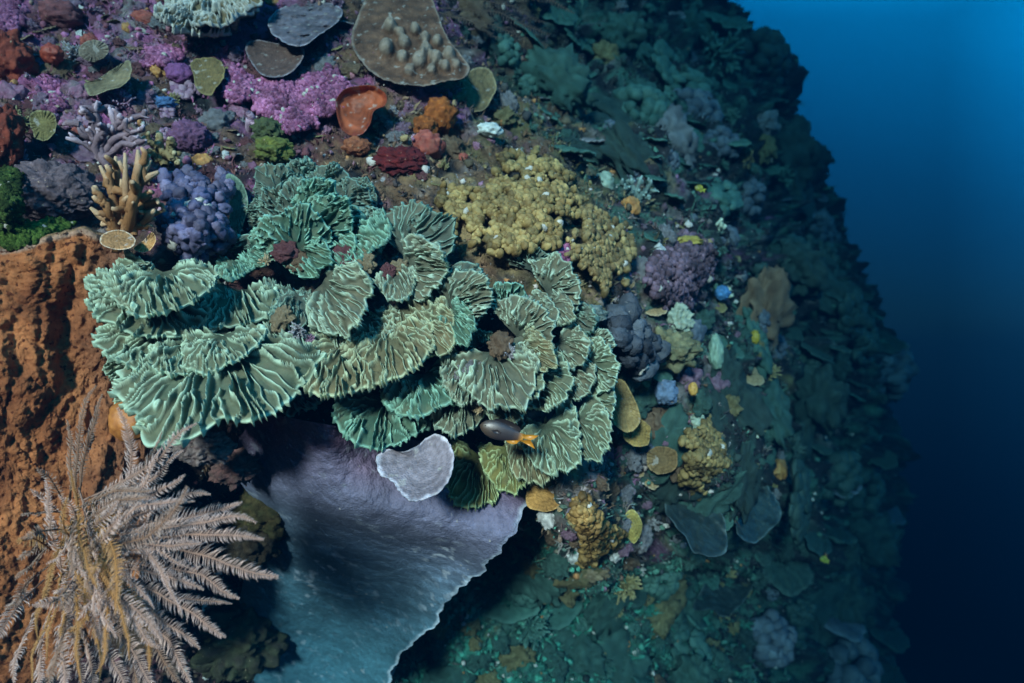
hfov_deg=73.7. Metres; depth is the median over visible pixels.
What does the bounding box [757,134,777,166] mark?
crusted lump
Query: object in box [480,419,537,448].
damselfish
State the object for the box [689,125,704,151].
knobby coral
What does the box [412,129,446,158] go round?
smooth sponge
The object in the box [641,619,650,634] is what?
crusted lump
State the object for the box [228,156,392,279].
lettuce coral
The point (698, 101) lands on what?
knobby coral
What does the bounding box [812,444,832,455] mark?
shelf coral
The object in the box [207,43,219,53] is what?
knobby coral
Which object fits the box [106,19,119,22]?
shelf coral
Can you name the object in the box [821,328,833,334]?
shelf coral
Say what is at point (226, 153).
smooth sponge
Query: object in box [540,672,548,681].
bushy coral
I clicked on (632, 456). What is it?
crusted lump
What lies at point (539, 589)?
crusted lump
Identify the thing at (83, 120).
knobby coral
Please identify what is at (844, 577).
bushy coral
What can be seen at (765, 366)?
knobby coral
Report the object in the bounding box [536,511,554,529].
smooth sponge
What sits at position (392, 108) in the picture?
bushy coral
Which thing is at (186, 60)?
crusted lump
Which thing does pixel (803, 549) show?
knobby coral
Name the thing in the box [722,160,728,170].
bushy coral
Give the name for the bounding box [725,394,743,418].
crusted lump
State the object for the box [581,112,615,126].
crusted lump
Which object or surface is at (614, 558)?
smooth sponge
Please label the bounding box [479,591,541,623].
shelf coral
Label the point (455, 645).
bushy coral
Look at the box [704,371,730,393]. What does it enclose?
crusted lump
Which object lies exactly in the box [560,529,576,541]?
crusted lump
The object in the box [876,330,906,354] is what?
shelf coral
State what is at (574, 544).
crusted lump
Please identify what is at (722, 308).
shelf coral
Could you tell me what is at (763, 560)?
shelf coral
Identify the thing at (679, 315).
white sponge
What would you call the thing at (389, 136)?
crusted lump
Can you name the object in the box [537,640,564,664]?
crusted lump
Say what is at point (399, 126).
crusted lump
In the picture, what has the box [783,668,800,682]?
shelf coral
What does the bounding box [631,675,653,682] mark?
shelf coral
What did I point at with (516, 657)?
crusted lump
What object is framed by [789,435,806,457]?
bushy coral
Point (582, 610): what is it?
crusted lump
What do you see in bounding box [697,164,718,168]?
shelf coral
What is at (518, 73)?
bushy coral
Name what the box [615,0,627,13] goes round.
crusted lump
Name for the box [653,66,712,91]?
knobby coral
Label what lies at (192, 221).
knobby sponge
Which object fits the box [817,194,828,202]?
shelf coral
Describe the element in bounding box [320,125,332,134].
crusted lump
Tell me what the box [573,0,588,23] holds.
crusted lump
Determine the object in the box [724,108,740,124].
bushy coral
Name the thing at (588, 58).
knobby coral
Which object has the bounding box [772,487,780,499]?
crusted lump
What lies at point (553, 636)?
bushy coral
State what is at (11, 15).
coralline crust
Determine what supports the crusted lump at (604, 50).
on the reef wall
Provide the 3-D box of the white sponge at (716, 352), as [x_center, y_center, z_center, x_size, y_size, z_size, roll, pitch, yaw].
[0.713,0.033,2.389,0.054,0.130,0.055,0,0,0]
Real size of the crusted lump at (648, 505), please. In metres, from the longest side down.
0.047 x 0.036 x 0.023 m
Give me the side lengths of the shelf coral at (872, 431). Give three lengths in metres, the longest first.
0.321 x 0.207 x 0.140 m
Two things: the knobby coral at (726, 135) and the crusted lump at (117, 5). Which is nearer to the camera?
the crusted lump at (117, 5)
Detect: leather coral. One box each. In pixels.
[434,145,588,258]
[564,193,637,298]
[566,490,627,568]
[677,413,732,501]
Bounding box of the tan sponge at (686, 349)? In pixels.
[654,325,703,372]
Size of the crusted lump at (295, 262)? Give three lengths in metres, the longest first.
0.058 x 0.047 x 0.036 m
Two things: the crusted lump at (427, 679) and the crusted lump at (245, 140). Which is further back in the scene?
the crusted lump at (427, 679)
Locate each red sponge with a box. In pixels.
[0,28,39,81]
[0,103,25,166]
[38,0,83,28]
[39,42,64,65]
[372,145,428,175]
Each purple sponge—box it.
[164,63,193,84]
[166,118,212,153]
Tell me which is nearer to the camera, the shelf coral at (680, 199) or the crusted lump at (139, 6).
the crusted lump at (139, 6)
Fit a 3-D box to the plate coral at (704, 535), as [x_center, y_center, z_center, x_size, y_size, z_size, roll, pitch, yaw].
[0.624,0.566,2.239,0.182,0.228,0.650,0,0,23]
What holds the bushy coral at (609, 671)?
on the reef wall
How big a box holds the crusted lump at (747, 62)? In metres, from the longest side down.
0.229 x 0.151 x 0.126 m
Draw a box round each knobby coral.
[76,115,89,127]
[159,107,175,118]
[159,127,170,139]
[169,79,201,100]
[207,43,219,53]
[406,668,418,679]
[496,33,523,69]
[502,575,537,608]
[503,665,513,677]
[517,74,538,97]
[545,93,580,110]
[566,515,575,528]
[574,617,590,631]
[580,22,592,63]
[603,119,614,129]
[611,83,670,125]
[627,169,638,183]
[628,621,641,635]
[641,442,654,452]
[641,571,682,600]
[642,3,656,14]
[650,39,679,84]
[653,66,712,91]
[663,90,677,103]
[669,149,679,170]
[670,628,712,660]
[672,87,723,122]
[675,47,684,62]
[689,54,697,62]
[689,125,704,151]
[699,10,716,40]
[702,125,741,157]
[706,176,743,217]
[724,258,731,270]
[736,96,747,106]
[738,306,772,379]
[739,26,793,85]
[741,177,766,220]
[750,608,797,667]
[752,262,772,277]
[758,309,770,334]
[765,589,779,600]
[771,334,787,359]
[780,233,807,247]
[784,598,816,626]
[785,617,807,662]
[787,458,811,545]
[797,540,810,557]
[804,354,821,374]
[807,208,836,242]
[816,239,839,264]
[822,448,863,509]
[825,637,883,682]
[836,289,868,340]
[847,467,885,513]
[848,315,879,356]
[850,331,872,365]
[876,343,919,402]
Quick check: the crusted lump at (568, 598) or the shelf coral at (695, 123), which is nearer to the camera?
the crusted lump at (568, 598)
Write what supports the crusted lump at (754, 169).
on the reef wall
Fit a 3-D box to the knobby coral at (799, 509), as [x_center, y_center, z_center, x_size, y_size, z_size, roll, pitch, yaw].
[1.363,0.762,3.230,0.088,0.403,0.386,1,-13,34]
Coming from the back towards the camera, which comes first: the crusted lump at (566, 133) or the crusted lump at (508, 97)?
the crusted lump at (566, 133)
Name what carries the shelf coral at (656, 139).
attached to the reef wall
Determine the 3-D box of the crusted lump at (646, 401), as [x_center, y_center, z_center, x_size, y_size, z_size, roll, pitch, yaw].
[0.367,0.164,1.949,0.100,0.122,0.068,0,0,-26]
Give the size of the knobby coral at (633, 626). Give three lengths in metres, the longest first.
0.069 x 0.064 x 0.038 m
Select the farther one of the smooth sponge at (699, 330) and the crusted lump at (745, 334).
the crusted lump at (745, 334)
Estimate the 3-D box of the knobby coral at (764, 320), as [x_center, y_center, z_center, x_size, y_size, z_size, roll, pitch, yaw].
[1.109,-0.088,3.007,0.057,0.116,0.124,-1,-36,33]
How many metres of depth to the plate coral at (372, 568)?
1.71 m
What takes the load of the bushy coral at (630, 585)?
attached to the reef wall
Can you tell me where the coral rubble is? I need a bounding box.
[0,0,909,682]
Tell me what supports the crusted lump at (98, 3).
on the reef wall
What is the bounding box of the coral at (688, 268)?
[642,229,719,310]
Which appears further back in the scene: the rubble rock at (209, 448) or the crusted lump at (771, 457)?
the crusted lump at (771, 457)
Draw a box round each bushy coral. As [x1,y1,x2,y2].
[15,105,29,126]
[18,149,28,163]
[62,41,79,61]
[107,90,136,110]
[121,80,131,89]
[170,92,180,102]
[184,34,207,48]
[196,108,203,114]
[257,253,270,265]
[288,321,306,339]
[305,333,314,342]
[330,0,343,7]
[388,105,398,113]
[406,102,413,108]
[437,157,448,168]
[453,642,463,651]
[471,405,482,414]
[504,343,514,359]
[512,68,522,82]
[518,670,527,679]
[519,614,550,650]
[529,120,538,129]
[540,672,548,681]
[548,631,561,641]
[606,666,613,679]
[614,574,642,604]
[634,646,641,656]
[648,517,663,531]
[680,64,690,73]
[696,343,709,358]
[701,28,745,77]
[719,246,726,254]
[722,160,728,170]
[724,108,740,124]
[726,569,736,578]
[769,363,781,380]
[774,164,795,189]
[779,260,786,267]
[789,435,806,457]
[835,571,849,585]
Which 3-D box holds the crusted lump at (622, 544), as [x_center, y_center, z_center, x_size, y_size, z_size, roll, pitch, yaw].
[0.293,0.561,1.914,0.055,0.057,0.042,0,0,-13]
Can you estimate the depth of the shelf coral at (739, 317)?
2.94 m
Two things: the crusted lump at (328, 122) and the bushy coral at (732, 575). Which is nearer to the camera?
the crusted lump at (328, 122)
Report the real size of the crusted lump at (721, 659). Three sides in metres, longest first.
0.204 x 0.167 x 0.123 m
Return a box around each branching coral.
[62,100,148,165]
[89,147,165,252]
[142,131,182,167]
[617,175,658,203]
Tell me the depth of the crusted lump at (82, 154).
1.63 m
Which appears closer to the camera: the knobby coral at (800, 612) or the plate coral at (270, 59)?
the plate coral at (270, 59)
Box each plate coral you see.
[238,415,526,682]
[245,40,303,77]
[267,1,342,46]
[351,0,469,86]
[452,67,496,111]
[611,379,640,432]
[623,419,650,446]
[647,446,677,473]
[665,503,727,556]
[693,583,752,616]
[735,485,780,543]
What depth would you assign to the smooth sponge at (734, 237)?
2.90 m
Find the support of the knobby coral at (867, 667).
attached to the reef wall
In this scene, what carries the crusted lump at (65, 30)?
on the reef wall
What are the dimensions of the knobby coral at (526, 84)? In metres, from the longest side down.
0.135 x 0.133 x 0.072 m
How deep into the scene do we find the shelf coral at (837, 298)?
4.55 m
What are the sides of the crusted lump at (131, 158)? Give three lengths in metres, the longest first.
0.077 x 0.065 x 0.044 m
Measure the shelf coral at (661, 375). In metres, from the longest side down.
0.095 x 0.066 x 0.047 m
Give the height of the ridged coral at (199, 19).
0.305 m
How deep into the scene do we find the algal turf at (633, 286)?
2.28 m
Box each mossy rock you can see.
[188,599,289,682]
[215,525,282,574]
[230,488,286,540]
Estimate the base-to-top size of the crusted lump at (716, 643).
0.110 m
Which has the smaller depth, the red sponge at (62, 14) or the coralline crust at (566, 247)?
the coralline crust at (566, 247)
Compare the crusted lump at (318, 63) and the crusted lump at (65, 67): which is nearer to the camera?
the crusted lump at (65, 67)
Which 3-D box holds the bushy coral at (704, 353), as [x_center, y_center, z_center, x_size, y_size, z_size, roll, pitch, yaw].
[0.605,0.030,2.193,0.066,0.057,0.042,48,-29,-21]
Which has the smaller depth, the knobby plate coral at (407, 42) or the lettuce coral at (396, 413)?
the lettuce coral at (396, 413)
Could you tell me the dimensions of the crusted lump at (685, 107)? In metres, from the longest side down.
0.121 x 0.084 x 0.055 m
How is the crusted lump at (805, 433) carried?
on the reef wall
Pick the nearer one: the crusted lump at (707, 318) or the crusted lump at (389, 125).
the crusted lump at (389, 125)
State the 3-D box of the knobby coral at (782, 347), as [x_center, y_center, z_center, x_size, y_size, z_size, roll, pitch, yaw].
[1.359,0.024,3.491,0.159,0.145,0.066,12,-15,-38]
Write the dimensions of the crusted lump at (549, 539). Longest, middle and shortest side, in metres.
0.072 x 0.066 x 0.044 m
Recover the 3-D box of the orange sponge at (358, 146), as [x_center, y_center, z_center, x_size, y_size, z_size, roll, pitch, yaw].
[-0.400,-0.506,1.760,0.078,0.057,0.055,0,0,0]
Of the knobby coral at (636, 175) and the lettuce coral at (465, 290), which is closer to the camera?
the lettuce coral at (465, 290)
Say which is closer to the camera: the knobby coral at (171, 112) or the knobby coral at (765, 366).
the knobby coral at (171, 112)
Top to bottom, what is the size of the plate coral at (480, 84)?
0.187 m
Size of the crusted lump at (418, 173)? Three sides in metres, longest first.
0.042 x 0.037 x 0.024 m
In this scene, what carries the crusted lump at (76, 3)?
on the reef wall
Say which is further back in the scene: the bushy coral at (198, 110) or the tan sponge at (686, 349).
the tan sponge at (686, 349)
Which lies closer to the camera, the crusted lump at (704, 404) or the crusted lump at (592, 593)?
the crusted lump at (704, 404)
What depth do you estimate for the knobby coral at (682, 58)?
4.80 m
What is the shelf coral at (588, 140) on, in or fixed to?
attached to the reef wall
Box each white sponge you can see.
[477,122,503,138]
[666,302,695,331]
[708,332,723,368]
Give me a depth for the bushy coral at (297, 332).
1.34 m
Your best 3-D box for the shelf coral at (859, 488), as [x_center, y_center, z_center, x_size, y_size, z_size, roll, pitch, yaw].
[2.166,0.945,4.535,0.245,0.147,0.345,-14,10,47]
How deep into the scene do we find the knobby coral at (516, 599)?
2.58 m
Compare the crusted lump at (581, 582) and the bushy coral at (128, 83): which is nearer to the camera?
the bushy coral at (128, 83)
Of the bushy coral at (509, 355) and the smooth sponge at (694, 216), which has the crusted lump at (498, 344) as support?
the bushy coral at (509, 355)
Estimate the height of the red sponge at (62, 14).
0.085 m
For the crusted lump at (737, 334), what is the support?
on the reef wall
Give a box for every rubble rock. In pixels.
[171,430,237,466]
[208,447,263,491]
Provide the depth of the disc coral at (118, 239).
1.25 m
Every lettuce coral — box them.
[83,247,326,450]
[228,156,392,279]
[269,259,455,400]
[331,359,459,452]
[359,199,457,303]
[431,246,621,438]
[435,261,495,347]
[445,395,613,511]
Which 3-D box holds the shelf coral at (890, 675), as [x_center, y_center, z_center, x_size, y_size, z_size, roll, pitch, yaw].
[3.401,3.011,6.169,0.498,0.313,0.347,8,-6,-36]
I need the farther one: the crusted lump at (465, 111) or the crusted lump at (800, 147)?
the crusted lump at (800, 147)
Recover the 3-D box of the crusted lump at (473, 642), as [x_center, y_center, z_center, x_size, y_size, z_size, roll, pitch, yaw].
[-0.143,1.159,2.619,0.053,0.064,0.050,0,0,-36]
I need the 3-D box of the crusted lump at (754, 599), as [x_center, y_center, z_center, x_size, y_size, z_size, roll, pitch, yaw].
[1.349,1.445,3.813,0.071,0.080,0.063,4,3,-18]
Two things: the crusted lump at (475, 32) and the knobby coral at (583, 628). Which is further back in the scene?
the knobby coral at (583, 628)
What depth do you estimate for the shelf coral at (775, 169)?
5.10 m
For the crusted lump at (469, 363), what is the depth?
1.35 m
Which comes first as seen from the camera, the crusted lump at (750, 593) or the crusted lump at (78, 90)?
the crusted lump at (78, 90)
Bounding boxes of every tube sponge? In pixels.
[245,111,256,134]
[716,218,726,230]
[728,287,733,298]
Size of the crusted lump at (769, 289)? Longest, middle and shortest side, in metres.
0.492 x 0.471 x 0.160 m
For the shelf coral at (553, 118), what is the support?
attached to the reef wall
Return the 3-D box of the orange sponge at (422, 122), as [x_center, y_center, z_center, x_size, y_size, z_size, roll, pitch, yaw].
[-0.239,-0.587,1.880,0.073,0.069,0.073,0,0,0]
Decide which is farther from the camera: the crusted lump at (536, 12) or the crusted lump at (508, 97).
the crusted lump at (536, 12)
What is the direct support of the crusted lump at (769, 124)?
on the reef wall
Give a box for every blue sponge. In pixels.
[154,95,178,107]
[653,379,678,404]
[714,285,730,300]
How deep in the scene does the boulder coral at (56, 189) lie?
1.42 m
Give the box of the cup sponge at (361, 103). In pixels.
[336,85,386,135]
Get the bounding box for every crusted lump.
[0,80,29,101]
[23,108,32,116]
[24,18,39,31]
[31,92,47,110]
[37,58,79,79]
[40,36,57,44]
[46,135,58,143]
[46,143,56,150]
[58,111,75,129]
[61,28,70,33]
[63,0,86,6]
[67,84,90,98]
[68,144,113,163]
[76,52,111,66]
[77,98,100,114]
[81,8,87,18]
[87,65,99,72]
[92,21,102,29]
[95,0,103,8]
[104,40,112,49]
[107,59,120,68]
[112,38,125,47]
[113,0,123,9]
[127,145,153,164]
[131,60,144,76]
[134,2,147,9]
[136,88,159,109]
[141,122,162,135]
[146,16,166,30]
[147,38,164,45]
[178,57,190,65]
[178,152,192,160]
[193,53,216,59]
[197,108,235,130]
[210,146,220,154]
[212,132,218,139]
[226,103,248,118]
[227,45,243,62]
[239,136,252,145]
[239,161,247,167]
[248,142,260,161]
[264,7,273,14]
[269,304,296,332]
[270,239,298,263]
[286,249,307,272]
[302,59,311,65]
[313,53,335,70]
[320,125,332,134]
[324,117,338,128]
[333,243,357,264]
[338,62,367,78]
[357,248,377,273]
[376,138,383,145]
[380,262,396,279]
[385,120,392,130]
[385,130,405,142]
[390,121,412,133]
[390,258,408,274]
[396,99,404,110]
[414,170,428,180]
[421,669,434,682]
[427,618,450,640]
[428,661,477,682]
[429,639,449,666]
[440,135,465,157]
[442,87,452,97]
[454,359,480,381]
[457,0,493,41]
[460,618,480,635]
[462,54,474,63]
[462,109,470,117]
[466,651,492,673]
[468,635,482,651]
[469,34,484,47]
[473,141,481,149]
[475,669,500,682]
[481,9,509,65]
[483,618,524,646]
[486,137,495,143]
[486,330,514,361]
[491,105,518,126]
[491,627,510,654]
[498,90,518,113]
[498,643,536,672]
[501,552,566,609]
[517,557,543,578]
[520,42,598,119]
[529,2,540,20]
[529,645,542,655]
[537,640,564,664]
[540,553,570,580]
[543,587,579,608]
[544,530,557,546]
[546,656,568,682]
[549,562,605,589]
[549,626,575,658]
[552,602,563,609]
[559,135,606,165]
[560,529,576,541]
[561,128,572,136]
[561,632,612,677]
[568,540,578,548]
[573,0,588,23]
[575,591,583,601]
[577,605,584,616]
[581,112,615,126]
[583,569,611,583]
[583,590,646,639]
[585,585,601,596]
[586,625,621,640]
[592,39,619,64]
[592,92,645,124]
[594,474,607,491]
[598,628,651,682]
[600,0,628,14]
[600,11,647,55]
[600,119,667,191]
[607,441,613,458]
[607,481,620,502]
[613,538,624,550]
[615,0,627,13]
[615,446,621,452]
[618,541,633,557]
[619,369,639,392]
[619,483,636,504]
[620,465,626,476]
[621,517,631,532]
[623,551,640,571]
[624,447,643,472]
[625,75,656,88]
[631,256,652,278]
[632,385,657,418]
[634,402,692,485]
[635,41,654,69]
[635,574,688,621]
[636,378,651,393]
[638,12,655,35]
[638,523,653,554]
[640,452,646,464]
[641,499,652,509]
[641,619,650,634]
[643,404,671,438]
[644,594,654,606]
[645,477,705,512]
[650,599,680,639]
[650,670,666,682]
[654,216,665,224]
[656,23,670,34]
[656,102,698,171]
[658,224,678,247]
[661,81,679,89]
[669,534,681,543]
[669,610,693,647]
[670,449,695,482]
[672,651,718,682]
[674,367,702,391]
[676,101,688,113]
[678,465,746,516]
[679,2,705,45]
[683,552,705,571]
[683,584,710,634]
[692,307,716,329]
[692,389,712,417]
[694,37,705,46]
[698,376,728,431]
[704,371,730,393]
[706,637,724,651]
[708,645,733,682]
[709,347,748,403]
[711,77,719,91]
[713,523,741,557]
[715,264,726,278]
[719,632,732,641]
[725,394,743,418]
[727,431,764,532]
[728,614,739,635]
[732,627,757,654]
[734,147,754,169]
[734,331,740,337]
[735,265,797,351]
[737,373,772,437]
[738,329,751,340]
[742,440,755,453]
[742,582,752,597]
[743,59,750,66]
[748,163,761,176]
[750,594,759,603]
[754,366,794,452]
[757,110,781,135]
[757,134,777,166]
[758,340,765,356]
[759,458,765,465]
[767,453,775,464]
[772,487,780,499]
[773,240,832,296]
[774,113,821,190]
[776,449,784,459]
[778,522,789,536]
[790,416,814,464]
[794,362,850,437]
[802,566,862,638]
[816,141,834,172]
[818,257,868,317]
[827,308,862,334]
[830,352,853,381]
[848,510,904,570]
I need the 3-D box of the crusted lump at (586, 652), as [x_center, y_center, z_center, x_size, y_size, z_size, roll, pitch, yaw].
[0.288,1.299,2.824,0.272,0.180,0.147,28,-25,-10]
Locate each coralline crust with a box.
[0,0,30,31]
[27,77,70,113]
[138,43,185,67]
[220,64,256,104]
[251,76,300,117]
[270,101,320,135]
[294,62,356,118]
[552,242,570,261]
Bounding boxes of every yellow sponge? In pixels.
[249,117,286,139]
[253,135,295,164]
[677,235,704,244]
[751,330,759,343]
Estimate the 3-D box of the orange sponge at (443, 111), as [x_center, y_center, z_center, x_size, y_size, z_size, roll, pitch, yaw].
[-0.200,-0.641,1.924,0.103,0.105,0.103,0,0,0]
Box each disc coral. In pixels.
[100,230,135,249]
[526,480,558,511]
[625,509,641,543]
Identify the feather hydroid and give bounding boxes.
[0,385,279,682]
[438,0,572,42]
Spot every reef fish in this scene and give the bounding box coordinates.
[695,185,705,192]
[820,556,829,562]
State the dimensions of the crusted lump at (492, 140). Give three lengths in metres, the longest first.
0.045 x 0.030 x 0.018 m
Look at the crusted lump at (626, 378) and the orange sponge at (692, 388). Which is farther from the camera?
the orange sponge at (692, 388)
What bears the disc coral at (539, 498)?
attached to the reef wall
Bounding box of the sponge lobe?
[108,402,140,440]
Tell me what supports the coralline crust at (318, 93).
attached to the reef wall
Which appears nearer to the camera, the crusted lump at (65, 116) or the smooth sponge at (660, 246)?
the crusted lump at (65, 116)
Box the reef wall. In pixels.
[0,0,922,682]
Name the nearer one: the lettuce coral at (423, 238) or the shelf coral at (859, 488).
the lettuce coral at (423, 238)
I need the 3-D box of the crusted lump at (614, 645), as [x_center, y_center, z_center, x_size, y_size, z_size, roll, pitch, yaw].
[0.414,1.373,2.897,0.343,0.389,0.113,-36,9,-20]
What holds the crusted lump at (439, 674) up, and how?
attached to the reef wall
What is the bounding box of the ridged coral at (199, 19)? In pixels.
[153,0,263,38]
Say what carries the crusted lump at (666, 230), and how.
on the reef wall
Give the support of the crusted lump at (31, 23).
on the reef wall
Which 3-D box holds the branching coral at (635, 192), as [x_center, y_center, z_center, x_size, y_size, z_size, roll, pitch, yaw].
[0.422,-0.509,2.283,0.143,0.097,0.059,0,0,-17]
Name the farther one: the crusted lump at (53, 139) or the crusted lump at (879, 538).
the crusted lump at (879, 538)
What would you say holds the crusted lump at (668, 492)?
on the reef wall
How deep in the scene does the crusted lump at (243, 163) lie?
1.70 m
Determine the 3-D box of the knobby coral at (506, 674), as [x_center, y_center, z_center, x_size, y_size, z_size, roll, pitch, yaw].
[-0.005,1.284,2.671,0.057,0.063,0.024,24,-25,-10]
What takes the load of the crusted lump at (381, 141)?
on the reef wall
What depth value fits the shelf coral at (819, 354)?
4.07 m
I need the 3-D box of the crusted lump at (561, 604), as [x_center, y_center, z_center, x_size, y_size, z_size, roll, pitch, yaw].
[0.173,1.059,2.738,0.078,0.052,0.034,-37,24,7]
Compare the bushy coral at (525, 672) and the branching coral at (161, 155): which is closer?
the branching coral at (161, 155)
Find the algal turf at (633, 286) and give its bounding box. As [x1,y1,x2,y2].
[1,0,908,682]
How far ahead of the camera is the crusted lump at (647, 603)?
2.94 m
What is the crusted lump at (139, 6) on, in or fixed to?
on the reef wall
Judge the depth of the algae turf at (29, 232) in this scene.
1.30 m
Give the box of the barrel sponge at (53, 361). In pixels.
[0,226,152,682]
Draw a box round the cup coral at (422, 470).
[375,433,454,501]
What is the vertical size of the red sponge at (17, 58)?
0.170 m
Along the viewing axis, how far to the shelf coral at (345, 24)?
2.13 m
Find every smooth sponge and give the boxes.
[68,125,86,139]
[75,30,86,35]
[80,32,97,44]
[100,65,110,73]
[121,22,130,32]
[130,9,152,24]
[150,64,165,77]
[191,153,212,164]
[222,150,228,158]
[263,0,278,5]
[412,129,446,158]
[458,153,467,160]
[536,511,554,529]
[567,552,578,564]
[596,171,613,189]
[609,552,620,562]
[621,196,640,214]
[651,243,665,254]
[680,542,686,548]
[690,213,697,221]
[690,412,704,427]
[691,319,707,341]
[726,224,740,246]
[741,270,747,282]
[773,459,787,479]
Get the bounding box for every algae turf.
[0,164,25,231]
[0,215,76,252]
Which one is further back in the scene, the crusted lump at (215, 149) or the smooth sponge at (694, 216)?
the smooth sponge at (694, 216)
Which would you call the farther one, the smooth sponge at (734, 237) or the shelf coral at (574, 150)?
the smooth sponge at (734, 237)
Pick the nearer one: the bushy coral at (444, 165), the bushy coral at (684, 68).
the bushy coral at (444, 165)
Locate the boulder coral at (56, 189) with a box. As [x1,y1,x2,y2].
[14,158,105,220]
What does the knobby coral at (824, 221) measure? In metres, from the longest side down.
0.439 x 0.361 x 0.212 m
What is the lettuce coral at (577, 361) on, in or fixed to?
on the reef wall
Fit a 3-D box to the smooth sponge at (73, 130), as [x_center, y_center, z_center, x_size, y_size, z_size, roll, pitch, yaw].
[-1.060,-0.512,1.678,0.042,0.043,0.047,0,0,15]
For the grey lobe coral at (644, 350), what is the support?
attached to the reef wall
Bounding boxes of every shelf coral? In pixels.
[20,34,33,39]
[32,26,57,32]
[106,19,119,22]
[123,46,145,49]
[335,21,353,28]
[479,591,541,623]
[510,16,527,33]
[524,27,544,49]
[535,103,561,126]
[541,4,577,26]
[548,600,582,630]
[549,144,595,157]
[564,27,581,48]
[577,39,594,58]
[580,137,604,143]
[585,39,594,43]
[589,72,596,77]
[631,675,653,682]
[642,175,667,182]
[643,137,667,143]
[643,232,659,241]
[644,480,659,489]
[645,304,666,316]
[649,155,662,158]
[652,369,672,381]
[662,191,685,203]
[667,10,685,18]
[680,162,691,169]
[685,610,701,630]
[687,120,706,128]
[687,181,708,191]
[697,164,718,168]
[699,573,718,590]
[701,201,716,210]
[703,134,752,148]
[705,12,752,30]
[711,620,718,628]
[715,301,726,312]
[719,334,727,346]
[721,78,756,96]
[725,516,733,530]
[729,676,747,682]
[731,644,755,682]
[732,310,742,321]
[732,340,744,358]
[740,607,753,616]
[747,367,763,385]
[754,551,770,566]
[762,96,789,103]
[762,561,812,596]
[763,164,780,175]
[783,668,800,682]
[785,326,803,341]
[801,342,833,362]
[804,532,831,557]
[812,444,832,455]
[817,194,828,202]
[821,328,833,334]
[823,617,866,643]
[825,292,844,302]
[826,524,858,545]
[829,345,851,353]
[831,484,862,498]
[840,637,856,664]
[847,378,864,387]
[850,393,865,401]
[855,367,864,373]
[866,424,881,441]
[868,618,909,652]
[869,448,897,469]
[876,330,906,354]
[880,654,906,682]
[887,507,905,524]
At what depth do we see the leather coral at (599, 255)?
1.71 m
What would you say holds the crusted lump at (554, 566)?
on the reef wall
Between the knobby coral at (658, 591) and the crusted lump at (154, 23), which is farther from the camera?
the knobby coral at (658, 591)
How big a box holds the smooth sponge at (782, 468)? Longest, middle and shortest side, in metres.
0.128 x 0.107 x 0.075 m
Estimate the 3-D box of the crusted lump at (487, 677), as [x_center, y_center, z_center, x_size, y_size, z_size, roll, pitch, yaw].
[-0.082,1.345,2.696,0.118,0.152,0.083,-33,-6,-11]
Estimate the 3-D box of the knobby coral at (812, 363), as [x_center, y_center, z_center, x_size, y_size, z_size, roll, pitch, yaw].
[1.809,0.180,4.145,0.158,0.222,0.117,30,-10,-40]
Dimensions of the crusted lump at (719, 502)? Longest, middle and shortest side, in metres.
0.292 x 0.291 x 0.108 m
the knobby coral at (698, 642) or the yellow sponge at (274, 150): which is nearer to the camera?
the yellow sponge at (274, 150)
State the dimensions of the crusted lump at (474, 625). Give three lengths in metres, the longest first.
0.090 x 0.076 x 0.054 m
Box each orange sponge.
[341,135,372,156]
[412,115,437,133]
[423,96,459,134]
[688,382,697,395]
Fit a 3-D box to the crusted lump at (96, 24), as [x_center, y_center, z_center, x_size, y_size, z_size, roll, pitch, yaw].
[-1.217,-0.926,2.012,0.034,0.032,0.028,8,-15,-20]
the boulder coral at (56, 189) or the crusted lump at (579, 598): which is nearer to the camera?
the boulder coral at (56, 189)
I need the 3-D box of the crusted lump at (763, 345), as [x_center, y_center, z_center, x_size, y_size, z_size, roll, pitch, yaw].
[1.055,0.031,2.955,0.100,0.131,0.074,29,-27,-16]
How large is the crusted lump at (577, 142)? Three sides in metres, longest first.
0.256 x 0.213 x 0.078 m
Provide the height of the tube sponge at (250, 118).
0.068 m
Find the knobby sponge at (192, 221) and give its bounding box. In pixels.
[154,164,237,262]
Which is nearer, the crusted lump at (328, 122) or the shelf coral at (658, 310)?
the crusted lump at (328, 122)
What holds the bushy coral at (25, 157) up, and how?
on the reef wall
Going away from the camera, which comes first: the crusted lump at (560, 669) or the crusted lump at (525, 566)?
the crusted lump at (525, 566)
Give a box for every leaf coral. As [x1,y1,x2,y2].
[29,110,56,140]
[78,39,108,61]
[84,60,131,95]
[134,232,155,251]
[190,57,224,95]
[226,173,247,233]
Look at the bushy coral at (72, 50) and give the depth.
1.86 m
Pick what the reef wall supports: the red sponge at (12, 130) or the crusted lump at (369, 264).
the red sponge at (12, 130)
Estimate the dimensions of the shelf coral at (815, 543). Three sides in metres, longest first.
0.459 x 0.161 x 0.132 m
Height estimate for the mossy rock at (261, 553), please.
0.136 m
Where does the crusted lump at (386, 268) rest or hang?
on the lettuce coral at (423, 238)
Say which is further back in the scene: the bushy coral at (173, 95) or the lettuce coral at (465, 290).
the bushy coral at (173, 95)
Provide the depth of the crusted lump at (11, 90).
1.69 m
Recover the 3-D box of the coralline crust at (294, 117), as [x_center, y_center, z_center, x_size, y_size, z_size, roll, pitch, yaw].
[-0.566,-0.578,1.773,0.137,0.113,0.102,0,0,0]
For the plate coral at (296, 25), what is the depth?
2.02 m
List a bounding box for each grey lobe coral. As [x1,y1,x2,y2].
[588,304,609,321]
[601,292,670,382]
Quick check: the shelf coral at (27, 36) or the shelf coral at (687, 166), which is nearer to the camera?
the shelf coral at (27, 36)
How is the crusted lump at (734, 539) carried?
attached to the reef wall

